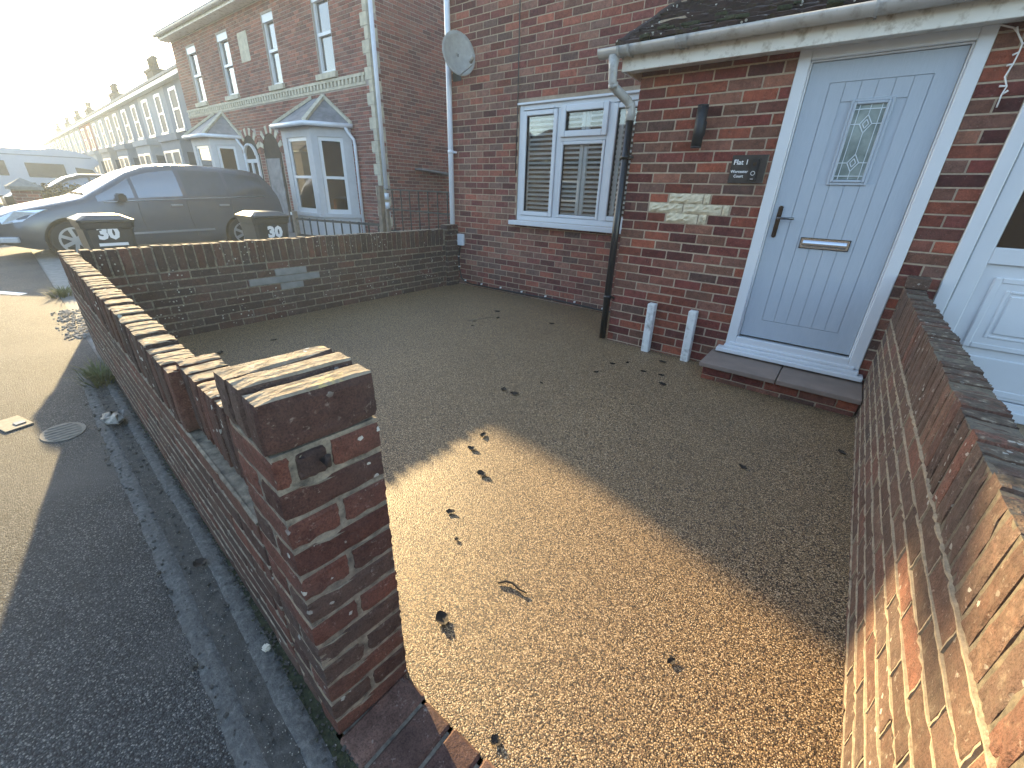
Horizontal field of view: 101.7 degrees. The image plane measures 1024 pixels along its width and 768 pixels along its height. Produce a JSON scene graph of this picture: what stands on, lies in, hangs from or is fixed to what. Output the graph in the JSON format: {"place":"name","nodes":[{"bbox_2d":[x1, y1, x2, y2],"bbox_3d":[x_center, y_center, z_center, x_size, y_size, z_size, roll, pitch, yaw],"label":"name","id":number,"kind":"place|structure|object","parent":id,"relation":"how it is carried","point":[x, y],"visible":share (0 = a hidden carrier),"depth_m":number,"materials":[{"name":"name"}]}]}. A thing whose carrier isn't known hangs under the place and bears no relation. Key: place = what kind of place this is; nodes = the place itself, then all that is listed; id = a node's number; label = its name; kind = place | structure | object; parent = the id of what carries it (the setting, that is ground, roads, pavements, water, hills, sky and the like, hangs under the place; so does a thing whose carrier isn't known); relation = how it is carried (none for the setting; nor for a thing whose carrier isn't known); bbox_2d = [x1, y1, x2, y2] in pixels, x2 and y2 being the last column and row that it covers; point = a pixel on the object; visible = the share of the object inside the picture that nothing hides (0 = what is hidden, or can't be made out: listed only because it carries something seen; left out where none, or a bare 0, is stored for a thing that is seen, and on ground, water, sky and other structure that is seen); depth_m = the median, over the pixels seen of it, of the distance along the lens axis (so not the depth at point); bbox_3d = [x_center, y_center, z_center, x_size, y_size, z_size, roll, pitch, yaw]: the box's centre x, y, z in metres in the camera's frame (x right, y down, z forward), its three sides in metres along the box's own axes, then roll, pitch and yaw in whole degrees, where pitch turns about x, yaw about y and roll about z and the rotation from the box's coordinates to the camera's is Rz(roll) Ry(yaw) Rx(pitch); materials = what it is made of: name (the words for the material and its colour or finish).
{"place":"outdoors","nodes":[
{"label":"outdoors","id":0,"kind":"place"},
{"bbox_2d":[0,0,209,148],"label":"sky","id":1,"kind":"structure","parent":0,"point":[44,44],"materials":[{"name":"white"}]},
{"bbox_2d":[0,202,235,767],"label":"pavement","id":2,"kind":"structure","parent":0,"point":[98,659],"depth_m":1.46,"materials":[{"name":"grey asphalt"}]},
{"bbox_2d":[0,291,25,294],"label":"painted line","id":3,"kind":"object","parent":2,"relation":"on","point":[10,293],"visible":1,"depth_m":5.16,"materials":[{"name":"white paint"}]},
{"bbox_2d":[0,415,33,432],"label":"valve cover","id":4,"kind":"object","parent":2,"relation":"on","point":[13,423],"visible":1,"depth_m":2.45,"materials":[{"name":"metal"}]},
{"bbox_2d":[39,422,85,441],"bbox_3d":[-2.579,0.273,2.396,0.250,0.008,0.190,19,30,33],"label":"drain cover","id":5,"kind":"object","parent":2,"relation":"on","point":[63,432],"visible":1,"depth_m":2.39,"materials":[{"name":"metal"}]},
{"bbox_2d":[50,309,90,339],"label":"loose gravel","id":6,"kind":"structure","parent":2,"relation":"on","point":[83,331],"depth_m":4.12,"materials":[{"name":"grey gravel"}]},
{"bbox_2d":[64,356,115,387],"bbox_3d":[-2.990,-0.073,2.989,0.724,0.114,0.412,19,30,33],"label":"grass tuft","id":7,"kind":"object","parent":2,"relation":"on","point":[96,376],"visible":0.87,"depth_m":3.00,"materials":[{"name":"green plant"}]},
{"bbox_2d":[77,371,267,767],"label":"kerb ridge","id":8,"kind":"structure","parent":2,"relation":"on","point":[242,745],"depth_m":1.39,"materials":[{"name":"concrete"}]},
{"bbox_2d":[90,370,306,767],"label":"drainage channel","id":9,"kind":"object","parent":2,"relation":"on","point":[253,694],"visible":0.86,"depth_m":1.39,"materials":[{"name":"concrete"}]},
{"bbox_2d":[100,409,124,424],"bbox_3d":[-2.368,0.200,2.482,0.188,0.078,0.116,19,30,33],"label":"crumpled wrapper","id":10,"kind":"object","parent":9,"relation":"on","point":[112,417],"visible":1,"depth_m":2.45,"materials":[{"name":"white paper"}]},
{"bbox_2d":[193,558,206,567],"bbox_3d":[-1.186,0.679,1.584,0.043,0.013,0.043,-12,28,-28],"label":"dead leaf","id":11,"kind":"object","parent":9,"relation":"on","point":[198,562],"visible":1,"depth_m":1.59,"materials":[{"name":"plant"}]},
{"bbox_2d":[100,368,337,767],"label":"kerb ridge","id":12,"kind":"structure","parent":2,"relation":"on","point":[302,733],"depth_m":1.38,"materials":[{"name":"concrete"}]},
{"bbox_2d":[79,379,358,767],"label":"grit","id":13,"kind":"object","parent":12,"relation":"on","point":[248,679],"visible":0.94,"depth_m":1.50,"materials":[{"name":"gravel"}]},
{"bbox_2d":[262,643,270,651],"bbox_3d":[-0.769,0.825,1.305,0.024,0.020,0.021,11,26,18],"label":"white pebble","id":14,"kind":"object","parent":12,"relation":"on","point":[266,647],"visible":1,"depth_m":1.30,"materials":[{"name":"stone"}]},
{"bbox_2d":[106,367,364,767],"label":"soil strip","id":15,"kind":"object","parent":2,"relation":"on","point":[315,709],"visible":0.37,"depth_m":1.20,"materials":[{"name":"brown soil"}]},
{"bbox_2d":[122,402,356,767],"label":"moss and weeds","id":16,"kind":"object","parent":2,"relation":"on","point":[288,676],"visible":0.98,"depth_m":1.22,"materials":[{"name":"green plant"}]},
{"bbox_2d":[0,198,295,365],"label":"ground","id":17,"kind":"structure","parent":0,"point":[49,261],"depth_m":6.53,"materials":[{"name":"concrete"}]},
{"bbox_2d":[4,178,43,203],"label":"gate pier","id":18,"kind":"structure","parent":17,"relation":"on","point":[22,190],"depth_m":11.27,"materials":[{"name":"brick"}]},
{"bbox_2d":[41,139,53,148],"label":"terraced house","id":19,"kind":"structure","parent":17,"relation":"on","point":[46,142],"depth_m":49.92,"materials":[{"name":"grey stone"}]},
{"bbox_2d":[0,147,98,194],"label":"motorhome","id":20,"kind":"object","parent":17,"relation":"on","point":[39,166],"visible":0.56,"depth_m":20.93,"materials":[{"name":"white paint"}]},
{"bbox_2d":[0,160,9,174],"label":"side window","id":21,"kind":"structure","parent":20,"relation":"in","point":[3,169],"depth_m":20.05,"materials":[{"name":"grey glass"}]},
{"bbox_2d":[24,162,66,177],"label":"side window","id":22,"kind":"structure","parent":20,"relation":"in","point":[33,169],"depth_m":21.09,"materials":[{"name":"grey glass"}]},
{"bbox_2d":[75,168,95,173],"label":"cab window","id":23,"kind":"structure","parent":20,"relation":"in","point":[79,170],"depth_m":22.13,"materials":[{"name":"grey glass"}]},
{"bbox_2d":[0,174,103,205],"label":"parked car","id":24,"kind":"object","parent":17,"relation":"on","point":[7,199],"visible":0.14,"depth_m":14.96,"materials":[{"name":"paint"}]},
{"bbox_2d":[47,124,63,149],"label":"terraced house","id":25,"kind":"structure","parent":17,"relation":"on","point":[55,141],"depth_m":45.33,"materials":[{"name":"grey stone"}]},
{"bbox_2d":[40,284,73,298],"bbox_3d":[-5.516,-1.134,5.114,0.728,0.106,0.440,19,30,33],"label":"grass tuft","id":26,"kind":"object","parent":17,"relation":"on","point":[62,292],"visible":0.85,"depth_m":5.12,"materials":[{"name":"green plant"}]},
{"bbox_2d":[35,183,80,198],"bbox_3d":[-13.879,-5.564,12.984,2.026,1.330,2.016,19,30,33],"label":"hedge","id":27,"kind":"object","parent":17,"relation":"on","point":[46,191],"visible":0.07,"depth_m":12.68,"materials":[{"name":"green plant"}]},
{"bbox_2d":[54,117,74,151],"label":"terraced house","id":28,"kind":"structure","parent":17,"relation":"on","point":[65,140],"depth_m":40.37,"materials":[{"name":"beige paint"}]},
{"bbox_2d":[61,138,67,150],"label":"window","id":29,"kind":"structure","parent":28,"relation":"in","point":[62,139],"depth_m":41.32,"materials":[{"name":"white plastic"}]},
{"bbox_2d":[65,136,72,150],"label":"window","id":30,"kind":"structure","parent":28,"relation":"in","point":[67,138],"depth_m":39.04,"materials":[{"name":"white plastic"}]},
{"bbox_2d":[63,110,86,152],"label":"terraced house","id":31,"kind":"structure","parent":17,"relation":"on","point":[76,138],"depth_m":35.93,"materials":[{"name":"beige paint"}]},
{"bbox_2d":[70,133,79,152],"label":"window","id":32,"kind":"structure","parent":31,"relation":"in","point":[72,136],"depth_m":36.83,"materials":[{"name":"white plastic"}]},
{"bbox_2d":[75,131,84,152],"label":"window","id":33,"kind":"structure","parent":31,"relation":"in","point":[77,134],"depth_m":34.82,"materials":[{"name":"white plastic"}]},
{"bbox_2d":[70,77,97,154],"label":"terraced house","id":34,"kind":"structure","parent":17,"relation":"on","point":[87,134],"depth_m":32.24,"materials":[{"name":"brick"}]},
{"bbox_2d":[81,128,90,150],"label":"window","id":35,"kind":"structure","parent":34,"relation":"in","point":[82,130],"depth_m":32.83,"materials":[{"name":"white plastic"}]},
{"bbox_2d":[86,126,96,149],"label":"window","id":36,"kind":"structure","parent":34,"relation":"in","point":[88,129],"depth_m":31.12,"materials":[{"name":"white plastic"}]},
{"bbox_2d":[83,111,111,173],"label":"terraced house","id":37,"kind":"structure","parent":17,"relation":"on","point":[99,130],"depth_m":28.40,"materials":[{"name":"grey stone"}]},
{"bbox_2d":[0,74,95,109],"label":"overhead wire","id":38,"kind":"object","parent":37,"relation":"attached to","point":[41,89],"visible":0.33,"depth_m":17.48,"materials":[{"name":"metal"}]},
{"bbox_2d":[86,150,106,173],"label":"bay window","id":39,"kind":"structure","parent":37,"relation":"in","point":[101,169],"depth_m":28.41,"materials":[{"name":"white plastic"}]},
{"bbox_2d":[92,123,102,148],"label":"window","id":40,"kind":"structure","parent":37,"relation":"in","point":[93,125],"depth_m":29.43,"materials":[{"name":"white plastic"}]},
{"bbox_2d":[98,120,109,147],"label":"window","id":41,"kind":"structure","parent":37,"relation":"in","point":[99,122],"depth_m":27.84,"materials":[{"name":"white plastic"}]},
{"bbox_2d":[67,213,137,250],"bbox_3d":[-4.852,-1.557,5.073,0.623,0.950,0.505,19,30,33],"label":"wheelie bin","id":42,"kind":"object","parent":17,"relation":"on","point":[101,231],"visible":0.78,"depth_m":4.78,"materials":[{"name":"grey plastic"}]},
{"bbox_2d":[95,83,127,172],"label":"terraced house","id":43,"kind":"structure","parent":17,"relation":"on","point":[112,122],"depth_m":25.46,"materials":[{"name":"grey stone"}]},
{"bbox_2d":[98,147,120,172],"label":"bay window","id":44,"kind":"structure","parent":43,"relation":"in","point":[110,157],"depth_m":25.34,"materials":[{"name":"white plastic"}]},
{"bbox_2d":[105,117,116,145],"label":"window","id":45,"kind":"structure","parent":43,"relation":"in","point":[109,127],"depth_m":26.25,"materials":[{"name":"white plastic"}]},
{"bbox_2d":[112,113,124,143],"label":"window","id":46,"kind":"structure","parent":43,"relation":"in","point":[114,116],"depth_m":24.72,"materials":[{"name":"white plastic"}]},
{"bbox_2d":[109,92,147,167],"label":"terraced house","id":47,"kind":"structure","parent":17,"relation":"on","point":[128,109],"depth_m":22.19,"materials":[{"name":"grey paint"}]},
{"bbox_2d":[113,144,140,167],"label":"bay window","id":48,"kind":"structure","parent":47,"relation":"in","point":[127,154],"depth_m":22.22,"materials":[{"name":"white plastic"}]},
{"bbox_2d":[120,109,134,142],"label":"window","id":49,"kind":"structure","parent":47,"relation":"in","point":[125,119],"depth_m":23.17,"materials":[{"name":"white plastic"}]},
{"bbox_2d":[130,104,144,139],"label":"window","id":50,"kind":"structure","parent":47,"relation":"in","point":[133,109],"depth_m":21.63,"materials":[{"name":"white plastic"}]},
{"bbox_2d":[0,164,282,252],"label":"people carrier","id":51,"kind":"object","parent":17,"relation":"on","point":[165,203],"visible":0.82,"depth_m":8.38,"materials":[{"name":"grey paint"}]},
{"bbox_2d":[177,170,226,195],"bbox_3d":[-6.613,-4.289,8.927,0.229,0.488,0.760,19,30,33],"label":"side window","id":52,"kind":"structure","parent":51,"relation":"in","point":[195,183],"depth_m":8.90,"materials":[{"name":"grey glass"}]},
{"bbox_2d":[222,173,264,194],"bbox_3d":[-6.108,-4.550,9.505,0.215,0.443,0.740,19,30,33],"label":"side window","id":53,"kind":"structure","parent":51,"relation":"in","point":[236,184],"depth_m":9.47,"materials":[{"name":"grey glass"}]},
{"bbox_2d":[127,55,173,164],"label":"terraced house","id":54,"kind":"structure","parent":17,"relation":"on","point":[148,95],"depth_m":19.30,"materials":[{"name":"grey paint"}]},
{"bbox_2d":[141,99,156,137],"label":"window","id":55,"kind":"structure","parent":54,"relation":"in","point":[144,102],"depth_m":20.10,"materials":[{"name":"white plastic"}]},
{"bbox_2d":[132,139,165,164],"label":"bay window","id":56,"kind":"structure","parent":54,"relation":"in","point":[149,151],"depth_m":19.22,"materials":[{"name":"grey paint"}]},
{"bbox_2d":[153,93,169,134],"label":"window","id":57,"kind":"structure","parent":54,"relation":"in","point":[158,103],"depth_m":18.65,"materials":[{"name":"white plastic"}]},
{"bbox_2d":[152,63,196,164],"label":"terraced house","id":58,"kind":"structure","parent":17,"relation":"on","point":[177,149],"depth_m":16.72,"materials":[{"name":"grey stone"}]},
{"bbox_2d":[156,132,196,164],"bbox_3d":[-13.569,-8.606,17.530,3.009,3.180,1.010,19,30,33],"label":"bay window","id":59,"kind":"structure","parent":58,"relation":"in","point":[177,150],"depth_m":16.36,"materials":[{"name":"white paint"}]},
{"bbox_2d":[167,85,186,131],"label":"window","id":60,"kind":"structure","parent":58,"relation":"in","point":[172,92],"depth_m":17.16,"materials":[{"name":"white plastic"}]},
{"bbox_2d":[57,250,407,733],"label":"front garden wall","id":61,"kind":"structure","parent":17,"relation":"on","point":[275,465],"depth_m":1.01,"materials":[{"name":"brick"}]},
{"bbox_2d":[235,210,289,239],"bbox_3d":[-3.481,-1.934,5.944,0.623,0.990,0.505,19,30,33],"label":"wheelie bin","id":62,"kind":"object","parent":17,"relation":"on","point":[260,224],"visible":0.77,"depth_m":5.63,"materials":[{"name":"grey plastic"}]},
{"bbox_2d":[78,224,458,337],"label":"boundary wall","id":63,"kind":"structure","parent":17,"relation":"on","point":[178,291],"depth_m":4.37,"materials":[{"name":"brick"}]},
{"bbox_2d":[152,0,449,236],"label":"red brick house","id":64,"kind":"structure","parent":17,"relation":"on","point":[336,110],"depth_m":10.17,"materials":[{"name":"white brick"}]},
{"bbox_2d":[186,45,208,107],"bbox_3d":[-10.137,-9.890,13.462,0.930,1.590,0.220,19,30,33],"label":"window","id":65,"kind":"structure","parent":64,"relation":"in","point":[191,52],"depth_m":13.54,"materials":[{"name":"white plastic"}]},
{"bbox_2d":[182,111,249,171],"bbox_3d":[-9.653,-6.998,13.696,2.857,3.413,1.036,19,30,33],"label":"bay window","id":66,"kind":"structure","parent":64,"relation":"in","point":[215,141],"depth_m":13.02,"materials":[{"name":"white paint"}]},
{"bbox_2d":[216,31,240,100],"bbox_3d":[-8.255,-9.224,12.157,0.900,1.590,0.220,19,30,33],"label":"window","id":67,"kind":"structure","parent":64,"relation":"in","point":[222,39],"depth_m":12.22,"materials":[{"name":"white plastic"}]},
{"bbox_2d":[240,128,263,178],"bbox_3d":[-8.018,-6.417,13.127,1.400,2.836,0.180,19,30,33],"label":"arched doorway","id":68,"kind":"structure","parent":64,"relation":"in","point":[249,140],"depth_m":12.72,"materials":[{"name":"brick"}]},
{"bbox_2d":[261,11,285,91],"bbox_3d":[-6.084,-8.457,10.653,0.760,1.590,0.220,19,30,33],"label":"window","id":69,"kind":"structure","parent":64,"relation":"in","point":[267,19],"depth_m":10.71,"materials":[{"name":"white plastic"}]},
{"bbox_2d":[260,125,294,232],"bbox_3d":[-6.937,-6.048,12.407,1.400,2.836,0.130,19,30,33],"label":"arched doorway","id":70,"kind":"structure","parent":64,"relation":"in","point":[271,143],"depth_m":12.20,"materials":[{"name":"brick"}]},
{"bbox_2d":[269,93,365,236],"bbox_3d":[-4.976,-5.322,10.467,2.806,3.363,1.040,19,30,33],"label":"bay window","id":71,"kind":"structure","parent":64,"relation":"in","point":[317,139],"depth_m":10.10,"materials":[{"name":"white plastic"}]},
{"bbox_2d":[311,0,337,80],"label":"window","id":72,"kind":"structure","parent":64,"relation":"in","point":[320,7],"depth_m":9.43,"materials":[{"name":"white plastic"}]},
{"bbox_2d":[290,186,390,236],"bbox_3d":[-3.395,-3.103,8.069,3.320,1.380,0.100,19,30,33],"label":"metal railing","id":73,"kind":"object","parent":17,"relation":"on","point":[384,220],"visible":0.5,"depth_m":7.52,"materials":[{"name":"black metal"}]},
{"bbox_2d":[336,676,495,767],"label":"brick threshold","id":74,"kind":"object","parent":17,"relation":"on","point":[398,724],"visible":0.93,"depth_m":1.11,"materials":[{"name":"red brick"}]},
{"bbox_2d":[387,189,449,230],"bbox_3d":[-1.507,-2.442,6.798,1.460,1.321,0.041,19,30,33],"label":"wire trellis","id":75,"kind":"object","parent":17,"relation":"on","point":[428,212],"visible":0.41,"depth_m":6.60,"materials":[{"name":"metal"}]},
{"bbox_2d":[444,0,1023,436],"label":"house","id":76,"kind":"structure","parent":17,"relation":"on","point":[886,136],"depth_m":3.09,"materials":[{"name":"red brick"}]},
{"bbox_2d":[442,30,474,81],"bbox_3d":[-0.641,-3.991,5.042,0.389,0.464,0.769,0,25,-5],"label":"satellite dish","id":77,"kind":"object","parent":76,"relation":"attached to","point":[458,53],"visible":1,"depth_m":5.04,"materials":[{"name":"metal"}]},
{"bbox_2d":[457,234,464,245],"bbox_3d":[-0.762,-2.151,6.213,0.110,0.160,0.050,19,30,33],"label":"junction box","id":78,"kind":"object","parent":76,"relation":"attached to","point":[460,239],"visible":1,"depth_m":6.19,"materials":[{"name":"white plastic"}]},
{"bbox_2d":[458,245,609,312],"bbox_3d":[0.311,-1.456,5.621,2.871,0.580,0.026,19,30,33],"label":"power cable","id":79,"kind":"object","parent":76,"relation":"attached to","point":[544,297],"visible":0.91,"depth_m":5.85,"materials":[{"name":"black plastic"}]},
{"bbox_2d":[508,89,640,233],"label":"window","id":80,"kind":"structure","parent":76,"relation":"in","point":[570,149],"depth_m":4.94,"materials":[{"name":"white plastic"}]},
{"bbox_2d":[690,104,708,147],"bbox_3d":[1.417,-1.936,3.140,0.076,0.278,0.104,19,30,33],"label":"wall lamp","id":81,"kind":"object","parent":76,"relation":"attached to","point":[699,126],"visible":1,"depth_m":3.11,"materials":[{"name":"metal"}]},
{"bbox_2d":[727,155,769,183],"bbox_3d":[1.735,-1.582,3.070,0.240,0.187,0.038,19,30,33],"label":"flat sign","id":82,"kind":"object","parent":76,"relation":"attached to","point":[747,168],"visible":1,"depth_m":3.07,"materials":[{"name":"plastic"}]},
{"bbox_2d":[715,24,999,381],"bbox_3d":[2.200,-1.113,2.892,0.996,2.072,0.158,19,30,33],"label":"front door","id":83,"kind":"structure","parent":76,"relation":"in","point":[861,122],"depth_m":2.81,"materials":[{"name":"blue plastic"}]},
{"bbox_2d":[933,103,1023,424],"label":"side door","id":84,"kind":"structure","parent":76,"relation":"in","point":[980,294],"depth_m":2.54,"materials":[{"name":"white plastic"}]},
{"bbox_2d":[996,24,1023,107],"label":"fairy light string","id":85,"kind":"object","parent":76,"relation":"hanging from","point":[1016,29],"visible":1,"depth_m":2.22,"materials":[{"name":"white plastic"}]},
{"bbox_2d":[840,275,1023,767],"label":"dividing wall","id":86,"kind":"structure","parent":17,"relation":"on","point":[934,660],"depth_m":1.00,"materials":[{"name":"brick"}]},
{"bbox_2d":[175,283,855,767],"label":"driveway","id":87,"kind":"structure","parent":0,"point":[627,525],"depth_m":1.80,"materials":[{"name":"beige gravel"}]},
{"bbox_2d":[435,610,448,624],"bbox_3d":[-0.237,0.796,1.416,0.056,0.015,0.044,19,30,33],"label":"dead leaf","id":88,"kind":"object","parent":87,"relation":"on","point":[441,618],"visible":1,"depth_m":1.42,"materials":[{"name":"brown plant"}]},
{"bbox_2d":[446,509,454,513],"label":"dead leaf","id":89,"kind":"object","parent":87,"relation":"on","point":[449,511],"visible":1,"depth_m":1.90,"materials":[{"name":"brown plant"}]},
{"bbox_2d":[477,470,486,475],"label":"dead leaf","id":90,"kind":"object","parent":87,"relation":"on","point":[481,473],"visible":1,"depth_m":2.16,"materials":[{"name":"brown plant"}]},
{"bbox_2d":[491,734,500,745],"bbox_3d":[-0.043,0.948,1.109,0.026,0.008,0.027,-1,25,-6],"label":"dead leaf","id":91,"kind":"object","parent":87,"relation":"on","point":[495,740],"visible":1,"depth_m":1.11,"materials":[{"name":"brown plant"}]},
{"bbox_2d":[498,580,526,593],"bbox_3d":[0.003,0.745,1.543,0.117,0.014,0.024,10,26,18],"label":"dry twig","id":92,"kind":"object","parent":87,"relation":"on","point":[510,582],"visible":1,"depth_m":1.55,"materials":[{"name":"brown wood"}]},
{"bbox_2d":[641,302,656,351],"bbox_3d":[1.273,-0.505,3.885,0.078,0.495,0.075,19,30,33],"label":"concrete post","id":93,"kind":"object","parent":87,"relation":"on","point":[649,325],"visible":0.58,"depth_m":3.85,"materials":[{"name":"white paint"}]},
{"bbox_2d":[667,657,675,664],"bbox_3d":[0.501,0.873,1.312,0.025,0.008,0.027,13,27,23],"label":"dead leaf","id":94,"kind":"object","parent":87,"relation":"on","point":[671,660],"visible":1,"depth_m":1.31,"materials":[{"name":"brown plant"}]},
{"bbox_2d":[680,310,698,361],"bbox_3d":[1.562,-0.403,3.685,0.082,0.495,0.075,19,30,33],"label":"concrete post","id":95,"kind":"object","parent":87,"relation":"on","point":[689,335],"visible":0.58,"depth_m":3.65,"materials":[{"name":"white paint"}]}
]}

